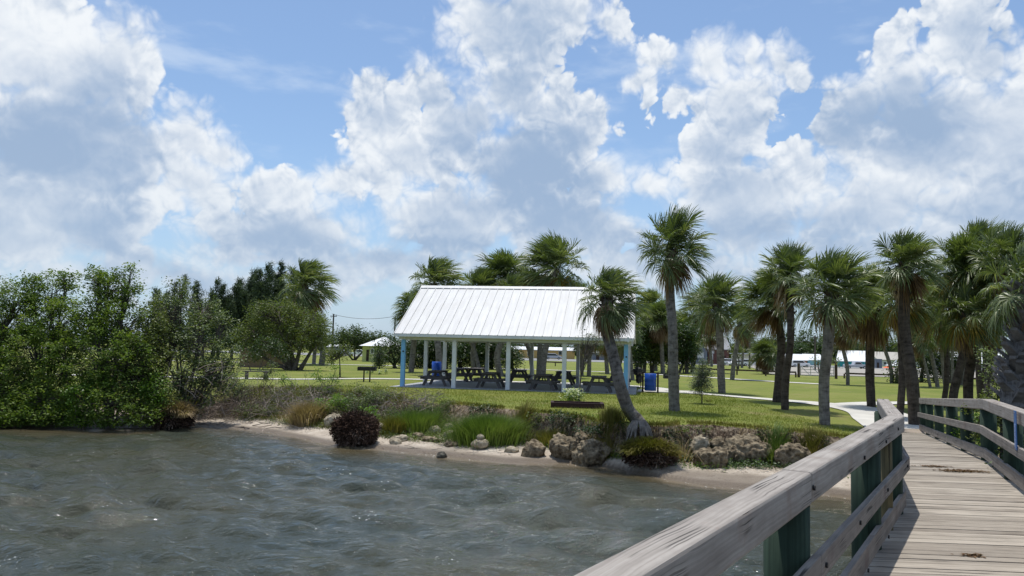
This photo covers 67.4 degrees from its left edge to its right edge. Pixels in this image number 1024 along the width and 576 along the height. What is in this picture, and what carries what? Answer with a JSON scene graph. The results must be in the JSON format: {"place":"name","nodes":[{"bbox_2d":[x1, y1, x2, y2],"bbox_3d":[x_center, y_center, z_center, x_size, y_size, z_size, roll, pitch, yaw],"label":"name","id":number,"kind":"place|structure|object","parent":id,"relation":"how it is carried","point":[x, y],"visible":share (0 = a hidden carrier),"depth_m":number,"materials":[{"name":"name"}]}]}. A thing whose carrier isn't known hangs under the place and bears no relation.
{"place":"outdoors","nodes":[
{"label":"outdoors","id":0,"kind":"place"},
{"bbox_2d":[0,425,851,575],"bbox_3d":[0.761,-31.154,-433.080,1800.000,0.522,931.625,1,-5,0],"label":"water","id":1,"kind":"structure","parent":0,"point":[205,500],"depth_m":15.35,"materials":[{"name":"liquid"}]},
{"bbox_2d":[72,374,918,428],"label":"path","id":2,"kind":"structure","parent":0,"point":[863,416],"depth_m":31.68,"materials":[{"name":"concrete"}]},
{"bbox_2d":[1,340,999,496],"bbox_3d":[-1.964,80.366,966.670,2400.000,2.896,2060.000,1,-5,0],"label":"ground","id":3,"kind":"structure","parent":0,"point":[840,391],"depth_m":30.42,"materials":[{"name":"plant"}]},
{"bbox_2d":[0,274,47,427],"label":"mangrove shrub","id":4,"kind":"object","parent":3,"relation":"on","point":[6,417],"visible":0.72,"depth_m":29.53,"materials":[{"name":"green plant"}]},
{"bbox_2d":[0,265,101,427],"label":"mangrove shrub","id":5,"kind":"object","parent":3,"relation":"on","point":[52,307],"visible":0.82,"depth_m":29.39,"materials":[{"name":"green plant"}]},
{"bbox_2d":[55,372,123,429],"bbox_3d":[-15.655,4.257,28.366,2.192,2.326,1.825,1,-5,0],"label":"mangrove shrub","id":6,"kind":"object","parent":3,"relation":"on","point":[77,420],"visible":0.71,"depth_m":28.02,"materials":[{"name":"green plant"}]},
{"bbox_2d":[55,260,170,429],"bbox_3d":[-15.158,2.077,29.254,5.602,6.648,3.635,-2,-6,40],"label":"mangrove shrub","id":7,"kind":"object","parent":3,"relation":"on","point":[100,315],"visible":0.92,"depth_m":29.02,"materials":[{"name":"green plant"}]},
{"bbox_2d":[108,297,184,426],"bbox_3d":[-13.807,2.891,29.613,3.011,5.232,3.139,1,-5,0],"label":"buttonwood shrub","id":8,"kind":"object","parent":3,"relation":"on","point":[154,339],"visible":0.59,"depth_m":29.51,"materials":[{"name":"green plant"}]},
{"bbox_2d":[131,369,177,429],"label":"mangrove shrub","id":9,"kind":"object","parent":3,"relation":"on","point":[154,394],"visible":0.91,"depth_m":28.50,"materials":[{"name":"green plant"}]},
{"bbox_2d":[139,398,202,429],"bbox_3d":[-12.895,4.748,28.836,2.522,1.267,1.942,1,-5,0],"label":"root ball","id":10,"kind":"object","parent":3,"relation":"on","point":[183,413],"visible":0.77,"depth_m":28.55,"materials":[{"name":"plant"}]},
{"bbox_2d":[133,276,250,420],"bbox_3d":[-13.047,2.475,30.686,4.776,6.156,3.659,1,-5,0],"label":"buttonwood shrub","id":11,"kind":"object","parent":3,"relation":"on","point":[196,344],"visible":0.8,"depth_m":30.60,"materials":[{"name":"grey plant"}]},
{"bbox_2d":[167,345,250,422],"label":"bare branches","id":12,"kind":"object","parent":11,"relation":"attached to","point":[209,381],"visible":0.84,"depth_m":29.59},
{"bbox_2d":[186,279,206,355],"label":"casuarina tree","id":13,"kind":"object","parent":3,"relation":"on","point":[198,288],"visible":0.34,"depth_m":96.15,"materials":[{"name":"green plant"}]},
{"bbox_2d":[199,277,223,355],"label":"casuarina tree","id":14,"kind":"object","parent":3,"relation":"on","point":[217,288],"visible":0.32,"depth_m":95.66,"materials":[{"name":"green plant"}]},
{"bbox_2d":[208,281,240,350],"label":"casuarina tree","id":15,"kind":"object","parent":3,"relation":"on","point":[227,304],"visible":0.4,"depth_m":97.37,"materials":[{"name":"green plant"}]},
{"bbox_2d":[195,382,264,421],"bbox_3d":[-12.079,4.801,32.087,4.513,2.055,3.435,1,-5,0],"label":"dead brush","id":16,"kind":"object","parent":3,"relation":"on","point":[216,405],"visible":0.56,"depth_m":31.77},
{"bbox_2d":[223,275,252,358],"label":"casuarina tree","id":17,"kind":"object","parent":3,"relation":"on","point":[240,295],"visible":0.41,"depth_m":98.92,"materials":[{"name":"green plant"}]},
{"bbox_2d":[222,365,254,402],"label":"bank shrub","id":18,"kind":"object","parent":3,"relation":"on","point":[239,388],"visible":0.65,"depth_m":33.19,"materials":[{"name":"green plant"}]},
{"bbox_2d":[230,331,292,370],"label":"scrub bush","id":19,"kind":"object","parent":3,"relation":"on","point":[268,347],"visible":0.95,"depth_m":57.68,"materials":[{"name":"green plant"}]},
{"bbox_2d":[240,261,287,348],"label":"casuarina tree","id":20,"kind":"object","parent":3,"relation":"on","point":[261,288],"visible":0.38,"depth_m":98.85,"materials":[{"name":"green plant"}]},
{"bbox_2d":[240,348,294,367],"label":"tool shed","id":21,"kind":"structure","parent":3,"relation":"on","point":[251,363],"depth_m":65.65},
{"bbox_2d":[204,366,345,422],"bbox_3d":[-9.869,4.638,32.232,8.443,2.949,4.667,0,-5,21],"label":"dead brush","id":22,"kind":"object","parent":3,"relation":"on","point":[283,406],"visible":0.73,"depth_m":32.20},
{"bbox_2d":[226,295,337,369],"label":"broadleaf tree","id":23,"kind":"object","parent":3,"relation":"on","point":[269,311],"visible":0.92,"depth_m":61.46,"materials":[{"name":"green plant"}]},
{"bbox_2d":[271,258,293,343],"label":"casuarina tree","id":24,"kind":"object","parent":3,"relation":"on","point":[281,269],"visible":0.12,"depth_m":103.56,"materials":[{"name":"green plant"}]},
{"bbox_2d":[271,399,332,427],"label":"grass clump","id":25,"kind":"object","parent":3,"relation":"on","point":[302,415],"visible":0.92,"depth_m":29.14,"materials":[{"name":"plant"}]},
{"bbox_2d":[276,257,341,364],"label":"sabal palm","id":26,"kind":"object","parent":3,"relation":"on","point":[305,295],"visible":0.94,"depth_m":77.71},
{"bbox_2d":[214,383,407,436],"bbox_3d":[-7.725,4.770,31.253,12.099,1.362,4.671,-2,-6,36],"label":"grass fringe","id":27,"kind":"object","parent":3,"relation":"on","point":[295,392],"depth_m":31.86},
{"bbox_2d":[305,365,344,392],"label":"bank shrub","id":28,"kind":"object","parent":3,"relation":"on","point":[318,379],"visible":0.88,"depth_m":32.84,"materials":[{"name":"green plant"}]},
{"bbox_2d":[311,393,352,413],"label":"bank shrub","id":29,"kind":"object","parent":3,"relation":"on","point":[337,404],"visible":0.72,"depth_m":29.93,"materials":[{"name":"green plant"}]},
{"bbox_2d":[320,338,355,376],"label":"young tree","id":30,"kind":"object","parent":3,"relation":"on","point":[335,353],"visible":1,"depth_m":49.21,"materials":[{"name":"green plant"}]},
{"bbox_2d":[235,386,458,445],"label":"bank weeds","id":31,"kind":"object","parent":3,"relation":"on","point":[433,434],"visible":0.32,"depth_m":29.26,"materials":[{"name":"green plant"}]},
{"bbox_2d":[329,408,381,446],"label":"shrub","id":32,"kind":"object","parent":3,"relation":"on","point":[356,428],"visible":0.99,"depth_m":24.96,"materials":[{"name":"plant"}]},
{"bbox_2d":[327,323,389,359],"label":"broadleaf tree","id":33,"kind":"object","parent":3,"relation":"on","point":[342,335],"visible":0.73,"depth_m":111.24,"materials":[{"name":"green plant"}]},
{"bbox_2d":[340,382,398,413],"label":"bank shrub","id":34,"kind":"object","parent":3,"relation":"on","point":[357,401],"visible":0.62,"depth_m":29.93,"materials":[{"name":"green plant"}]},
{"bbox_2d":[359,337,400,361],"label":"house","id":35,"kind":"structure","parent":3,"relation":"on","point":[366,352],"depth_m":100.61,"materials":[{"name":"white metal"}]},
{"bbox_2d":[321,379,452,419],"bbox_3d":[-5.175,4.412,30.390,6.173,1.687,5.447,1,-5,0],"label":"dead brush","id":36,"kind":"object","parent":3,"relation":"on","point":[433,397],"visible":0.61,"depth_m":29.44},
{"bbox_2d":[369,335,419,367],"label":"bush","id":37,"kind":"object","parent":3,"relation":"on","point":[395,345],"visible":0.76,"depth_m":73.34,"materials":[{"name":"green plant"}]},
{"bbox_2d":[379,414,413,434],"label":"grass clump","id":38,"kind":"object","parent":3,"relation":"on","point":[390,423],"visible":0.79,"depth_m":26.75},
{"bbox_2d":[390,288,416,371],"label":"sabal palm","id":39,"kind":"object","parent":3,"relation":"on","point":[402,310],"visible":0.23,"depth_m":63.27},
{"bbox_2d":[396,339,433,367],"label":"bush","id":40,"kind":"object","parent":3,"relation":"on","point":[408,342],"visible":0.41,"depth_m":75.27,"materials":[{"name":"green plant"}]},
{"bbox_2d":[383,397,455,433],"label":"grass clump","id":41,"kind":"object","parent":3,"relation":"on","point":[426,418],"visible":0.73,"depth_m":27.26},
{"bbox_2d":[407,255,473,372],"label":"sabal palm","id":42,"kind":"object","parent":3,"relation":"on","point":[439,271],"visible":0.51,"depth_m":57.61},
{"bbox_2d":[429,342,466,368],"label":"bush","id":43,"kind":"object","parent":3,"relation":"on","point":[449,350],"visible":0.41,"depth_m":75.32,"materials":[{"name":"green plant"}]},
{"bbox_2d":[448,342,478,367],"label":"bush","id":44,"kind":"object","parent":3,"relation":"on","point":[465,360],"visible":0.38,"depth_m":77.10,"materials":[{"name":"green plant"}]},
{"bbox_2d":[457,264,504,372],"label":"sabal palm","id":45,"kind":"object","parent":3,"relation":"on","point":[478,277],"visible":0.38,"depth_m":63.67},
{"bbox_2d":[431,401,548,450],"bbox_3d":[-0.785,4.442,25.247,5.019,1.501,4.208,1,-5,0],"label":"grass clump","id":46,"kind":"object","parent":3,"relation":"on","point":[501,431],"visible":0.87,"depth_m":24.72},
{"bbox_2d":[475,343,505,369],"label":"bush","id":47,"kind":"object","parent":3,"relation":"on","point":[481,346],"visible":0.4,"depth_m":77.22,"materials":[{"name":"green plant"}]},
{"bbox_2d":[469,247,529,371],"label":"sabal palm","id":48,"kind":"object","parent":3,"relation":"on","point":[503,262],"visible":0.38,"depth_m":65.08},
{"bbox_2d":[390,285,636,394],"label":"picnic pavilion","id":49,"kind":"structure","parent":3,"relation":"on","point":[507,315],"depth_m":39.44,"materials":[{"name":"white metal"}]},
{"bbox_2d":[418,370,456,385],"bbox_3d":[-3.906,4.752,40.491,1.668,0.805,1.830,1,-5,10],"label":"picnic table","id":50,"kind":"object","parent":49,"relation":"on","point":[435,377],"visible":0.92,"depth_m":39.88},
{"bbox_2d":[472,372,505,388],"bbox_3d":[-1.083,4.722,39.246,1.668,0.805,1.830,1,-5,8],"label":"picnic table","id":51,"kind":"object","parent":49,"relation":"on","point":[482,379],"visible":0.91,"depth_m":38.63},
{"bbox_2d":[525,374,561,390],"bbox_3d":[1.578,4.712,38.311,1.668,0.805,1.830,1,-5,11],"label":"picnic table","id":52,"kind":"object","parent":49,"relation":"on","point":[535,381],"visible":0.98,"depth_m":37.72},
{"bbox_2d":[581,375,613,392],"bbox_3d":[4.267,4.729,37.702,1.668,0.805,1.830,1,-5,8],"label":"picnic table","id":53,"kind":"object","parent":49,"relation":"on","point":[606,383],"visible":0.88,"depth_m":37.04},
{"bbox_2d":[500,343,528,369],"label":"bush","id":54,"kind":"object","parent":3,"relation":"on","point":[516,359],"visible":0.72,"depth_m":75.33,"materials":[{"name":"green plant"}]},
{"bbox_2d":[494,271,538,375],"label":"sabal palm","id":55,"kind":"object","parent":3,"relation":"on","point":[510,279],"visible":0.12,"depth_m":59.55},
{"bbox_2d":[510,398,538,437],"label":"grass clump","id":56,"kind":"object","parent":3,"relation":"on","point":[524,411],"visible":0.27,"depth_m":26.14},
{"bbox_2d":[521,439,545,456],"bbox_3d":[0.649,4.896,23.164,0.794,0.621,0.590,2,5,-12],"label":"shore rock","id":57,"kind":"object","parent":3,"relation":"on","point":[534,448],"visible":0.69,"depth_m":22.97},
{"bbox_2d":[511,346,574,358],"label":"house","id":58,"kind":"structure","parent":3,"relation":"on","point":[558,351],"depth_m":242.16,"materials":[{"name":"white metal"}]},
{"bbox_2d":[525,406,579,447],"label":"grass clump","id":59,"kind":"object","parent":3,"relation":"on","point":[544,437],"visible":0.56,"depth_m":24.56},
{"bbox_2d":[514,229,591,373],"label":"sabal palm","id":60,"kind":"object","parent":3,"relation":"on","point":[550,254],"visible":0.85,"depth_m":59.42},
{"bbox_2d":[549,432,580,459],"bbox_3d":[1.619,4.830,22.975,1.126,0.932,0.782,0,6,22],"label":"shore rock","id":61,"kind":"object","parent":3,"relation":"on","point":[562,446],"visible":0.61,"depth_m":22.76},
{"bbox_2d":[303,389,850,437],"bbox_3d":[-0.187,4.215,26.359,23.788,0.360,2.712,-2,-6,36],"label":"grass fringe","id":62,"kind":"object","parent":3,"relation":"on","point":[677,422],"depth_m":22.94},
{"bbox_2d":[551,400,603,408],"bbox_3d":[2.414,4.334,28.487,1.950,0.200,1.070,1,-5,3],"label":"planter box","id":63,"kind":"object","parent":3,"relation":"on","point":[574,404],"visible":0.83,"depth_m":27.98,"materials":[{"name":"wood"}]},
{"bbox_2d":[575,326,601,400],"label":"young tree","id":64,"kind":"object","parent":3,"relation":"on","point":[586,355],"visible":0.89,"depth_m":29.71,"materials":[{"name":"green plant"}]},
{"bbox_2d":[570,438,612,466],"bbox_3d":[2.433,4.868,22.571,1.435,0.977,1.085,4,-4,-28],"label":"shore rock","id":65,"kind":"object","parent":3,"relation":"on","point":[586,453],"visible":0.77,"depth_m":22.13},
{"bbox_2d":[378,401,825,466],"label":"hanging roots","id":66,"kind":"object","parent":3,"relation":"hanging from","point":[679,426],"visible":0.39,"depth_m":22.51,"materials":[{"name":"plant"}]},
{"bbox_2d":[589,404,639,465],"bbox_3d":[2.812,4.336,22.771,2.223,1.756,1.942,-1,-5,24],"label":"grass clump","id":67,"kind":"object","parent":3,"relation":"on","point":[612,413],"visible":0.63,"depth_m":22.71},
{"bbox_2d":[575,265,657,421],"bbox_3d":[3.088,1.767,22.889,2.424,5.030,2.349,1,-5,0],"label":"sabal palm","id":68,"kind":"object","parent":3,"relation":"on","point":[611,314],"visible":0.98,"depth_m":22.81,"materials":[{"name":"plant"}]},
{"bbox_2d":[280,384,979,443],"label":"lawn grass","id":69,"kind":"structure","parent":3,"relation":"on","point":[701,416],"depth_m":30.22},
{"bbox_2d":[625,420,652,443],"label":"palm roots","id":70,"kind":"object","parent":3,"relation":"on","point":[644,427],"visible":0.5,"depth_m":21.78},
{"bbox_2d":[623,319,658,368],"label":"broadleaf tree","id":71,"kind":"object","parent":3,"relation":"on","point":[638,357],"visible":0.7,"depth_m":77.13,"materials":[{"name":"green plant"}]},
{"bbox_2d":[611,435,687,469],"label":"shrub","id":72,"kind":"object","parent":3,"relation":"on","point":[654,450],"visible":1,"depth_m":20.86,"materials":[{"name":"plant"}]},
{"bbox_2d":[448,403,850,477],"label":"bank weeds","id":73,"kind":"object","parent":3,"relation":"on","point":[734,463],"visible":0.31,"depth_m":21.89,"materials":[{"name":"green plant"}]},
{"bbox_2d":[642,372,658,392],"bbox_3d":[6.929,4.741,38.467,0.600,1.050,0.687,5,-6,-40],"label":"litter drum","id":74,"kind":"object","parent":3,"relation":"on","point":[649,382],"visible":0.94,"depth_m":38.28,"materials":[{"name":"blue plastic"}]},
{"bbox_2d":[636,287,665,370],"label":"sabal palm","id":75,"kind":"object","parent":3,"relation":"on","point":[653,293],"visible":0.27,"depth_m":89.56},
{"bbox_2d":[635,318,667,372],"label":"broadleaf tree","id":76,"kind":"object","parent":3,"relation":"on","point":[654,358],"visible":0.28,"depth_m":79.10,"materials":[{"name":"green plant"}]},
{"bbox_2d":[637,300,681,373],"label":"sabal palm","id":77,"kind":"object","parent":3,"relation":"on","point":[659,331],"visible":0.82,"depth_m":77.12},
{"bbox_2d":[636,203,716,410],"bbox_3d":[5.928,0.767,27.861,2.960,7.938,2.800,-1,-5,31],"label":"sabal palm","id":78,"kind":"object","parent":3,"relation":"on","point":[674,233],"visible":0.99,"depth_m":27.84,"materials":[{"name":"plant"}]},
{"bbox_2d":[666,320,705,373],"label":"broadleaf tree","id":79,"kind":"object","parent":3,"relation":"on","point":[686,345],"visible":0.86,"depth_m":79.39,"materials":[{"name":"green plant"}]},
{"bbox_2d":[683,356,716,403],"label":"young tree","id":80,"kind":"object","parent":3,"relation":"on","point":[700,379],"visible":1,"depth_m":31.59,"materials":[{"name":"green plant"}]},
{"bbox_2d":[676,283,726,371],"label":"sabal palm","id":81,"kind":"object","parent":3,"relation":"on","point":[684,308],"visible":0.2,"depth_m":86.78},
{"bbox_2d":[692,446,728,467],"bbox_3d":[5.474,4.721,21.200,0.977,0.729,0.772,0,-8,13],"label":"shore rock","id":82,"kind":"object","parent":3,"relation":"on","point":[716,456],"visible":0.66,"depth_m":20.89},
{"bbox_2d":[683,269,753,392],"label":"sabal palm","id":83,"kind":"object","parent":3,"relation":"on","point":[718,317],"visible":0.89,"depth_m":40.58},
{"bbox_2d":[724,309,764,379],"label":"sabal palm","id":84,"kind":"object","parent":3,"relation":"on","point":[738,340],"visible":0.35,"depth_m":63.73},
{"bbox_2d":[722,433,772,463],"bbox_3d":[6.701,4.619,21.769,1.424,1.024,1.143,0,-5,21],"label":"shore rock","id":85,"kind":"object","parent":3,"relation":"on","point":[745,446],"visible":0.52,"depth_m":21.42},
{"bbox_2d":[745,337,776,373],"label":"sabal palm","id":86,"kind":"object","parent":3,"relation":"on","point":[764,356],"visible":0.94,"depth_m":85.01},
{"bbox_2d":[727,266,805,402],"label":"sabal palm","id":87,"kind":"object","parent":3,"relation":"on","point":[765,316],"visible":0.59,"depth_m":34.27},
{"bbox_2d":[759,419,795,464],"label":"grass clump","id":88,"kind":"object","parent":3,"relation":"on","point":[775,441],"visible":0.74,"depth_m":21.51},
{"bbox_2d":[750,238,824,409],"bbox_3d":[11.251,1.514,30.772,3.130,7.173,2.961,4,-5,-26],"label":"sabal palm","id":89,"kind":"object","parent":3,"relation":"on","point":[787,260],"visible":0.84,"depth_m":30.52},
{"bbox_2d":[774,442,810,466],"bbox_3d":[7.671,4.627,20.952,1.008,0.838,0.667,0,0,21],"label":"shore rock","id":90,"kind":"object","parent":3,"relation":"on","point":[787,453],"visible":0.5,"depth_m":20.79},
{"bbox_2d":[791,422,828,453],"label":"grass clump","id":91,"kind":"object","parent":3,"relation":"on","point":[811,445],"visible":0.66,"depth_m":21.14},
{"bbox_2d":[785,245,890,425],"bbox_3d":[10.728,1.628,25.249,3.428,6.244,3.370,1,-5,0],"label":"sabal palm","id":92,"kind":"object","parent":3,"relation":"on","point":[830,308],"visible":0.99,"depth_m":25.03,"materials":[{"name":"plant"}]},
{"bbox_2d":[820,321,862,384],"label":"sabal palm","id":93,"kind":"object","parent":3,"relation":"on","point":[840,343],"visible":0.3,"depth_m":58.37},
{"bbox_2d":[836,351,864,366],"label":"building","id":94,"kind":"structure","parent":3,"relation":"on","point":[854,357],"depth_m":216.34,"materials":[{"name":"white metal"}]},
{"bbox_2d":[751,366,997,377],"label":"parking lot","id":95,"kind":"structure","parent":3,"relation":"on","point":[841,371],"depth_m":116.66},
{"bbox_2d":[835,262,920,406],"bbox_3d":[15.317,2.084,32.815,3.867,6.527,4.178,1,-5,0],"label":"sabal palm","id":96,"kind":"object","parent":3,"relation":"on","point":[869,332],"visible":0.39,"depth_m":32.70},
{"bbox_2d":[868,283,942,415],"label":"sabal palm","id":97,"kind":"object","parent":3,"relation":"on","point":[889,318],"visible":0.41,"depth_m":28.50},
{"bbox_2d":[863,226,951,424],"bbox_3d":[13.705,1.437,26.376,2.871,7.084,2.525,1,-5,0],"label":"sabal palm","id":98,"kind":"object","parent":3,"relation":"on","point":[908,251],"visible":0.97,"depth_m":26.26,"materials":[{"name":"plant"}]},
{"bbox_2d":[890,329,935,387],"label":"sabal palm","id":99,"kind":"object","parent":3,"relation":"on","point":[918,351],"visible":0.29,"depth_m":57.20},
{"bbox_2d":[895,272,949,407],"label":"sabal palm","id":100,"kind":"object","parent":3,"relation":"on","point":[945,391],"visible":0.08,"depth_m":33.76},
{"bbox_2d":[914,351,939,382],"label":"bush","id":101,"kind":"object","parent":3,"relation":"on","point":[922,373],"visible":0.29,"depth_m":69.47,"materials":[{"name":"green plant"}]},
{"bbox_2d":[921,331,943,386],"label":"sabal palm","id":102,"kind":"object","parent":3,"relation":"on","point":[935,372],"visible":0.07,"depth_m":58.70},
{"bbox_2d":[863,428,1023,575],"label":"boardwalk","id":103,"kind":"structure","parent":3,"relation":"on","point":[944,517],"depth_m":8.16,"materials":[{"name":"wood"}]},
{"bbox_2d":[574,399,909,575],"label":"timber railing","id":104,"kind":"object","parent":103,"relation":"attached to","point":[772,513],"visible":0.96,"depth_m":4.22,"materials":[{"name":"grey wood"}]},
{"bbox_2d":[917,398,1023,490],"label":"timber railing","id":105,"kind":"object","parent":103,"relation":"attached to","point":[1010,467],"visible":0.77,"depth_m":13.22,"materials":[{"name":"wood"}]},
{"bbox_2d":[929,281,1008,409],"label":"sabal palm","id":106,"kind":"object","parent":3,"relation":"on","point":[966,334],"visible":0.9,"depth_m":28.15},
{"bbox_2d":[924,228,1016,398],"bbox_3d":[17.487,1.440,29.458,3.821,7.528,3.745,1,-5,0],"label":"sabal palm","id":107,"kind":"object","parent":3,"relation":"on","point":[958,245],"visible":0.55,"depth_m":29.18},
{"bbox_2d":[932,248,1009,396],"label":"sabal palm","id":108,"kind":"object","parent":3,"relation":"on","point":[956,314],"visible":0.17,"depth_m":28.66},
{"bbox_2d":[942,215,1011,397],"bbox_3d":[22.084,1.200,35.964,3.472,9.329,3.353,1,-5,0],"label":"sabal palm","id":109,"kind":"object","parent":3,"relation":"on","point":[983,225],"visible":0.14,"depth_m":35.83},
{"bbox_2d":[961,380,1002,452],"bbox_3d":[9.210,3.544,14.505,1.293,3.693,1.433,0,-5,16],"label":"leafy shrub","id":110,"kind":"object","parent":3,"relation":"on","point":[977,435],"visible":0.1,"depth_m":14.71,"materials":[{"name":"green plant"}]},
{"bbox_2d":[974,345,1006,443],"bbox_3d":[10.088,3.230,15.960,1.000,4.078,0.826,1,-5,0],"label":"leafy shrub","id":111,"kind":"object","parent":3,"relation":"on","point":[986,369],"visible":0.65,"depth_m":16.16,"materials":[{"name":"green plant"}]},
{"bbox_2d":[965,219,1023,309],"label":"sabal palm","id":112,"kind":"object","parent":3,"relation":"on","point":[1001,241],"visible":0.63,"depth_m":27.25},
{"bbox_2d":[976,240,1023,456],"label":"sabal palm","id":113,"kind":"object","parent":3,"relation":"on","point":[1009,379],"visible":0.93,"depth_m":14.33,"materials":[{"name":"plant"}]},
{"bbox_2d":[0,0,1023,355],"label":"sky","id":114,"kind":"structure","parent":0,"point":[203,140],"materials":[{"name":"blue"}]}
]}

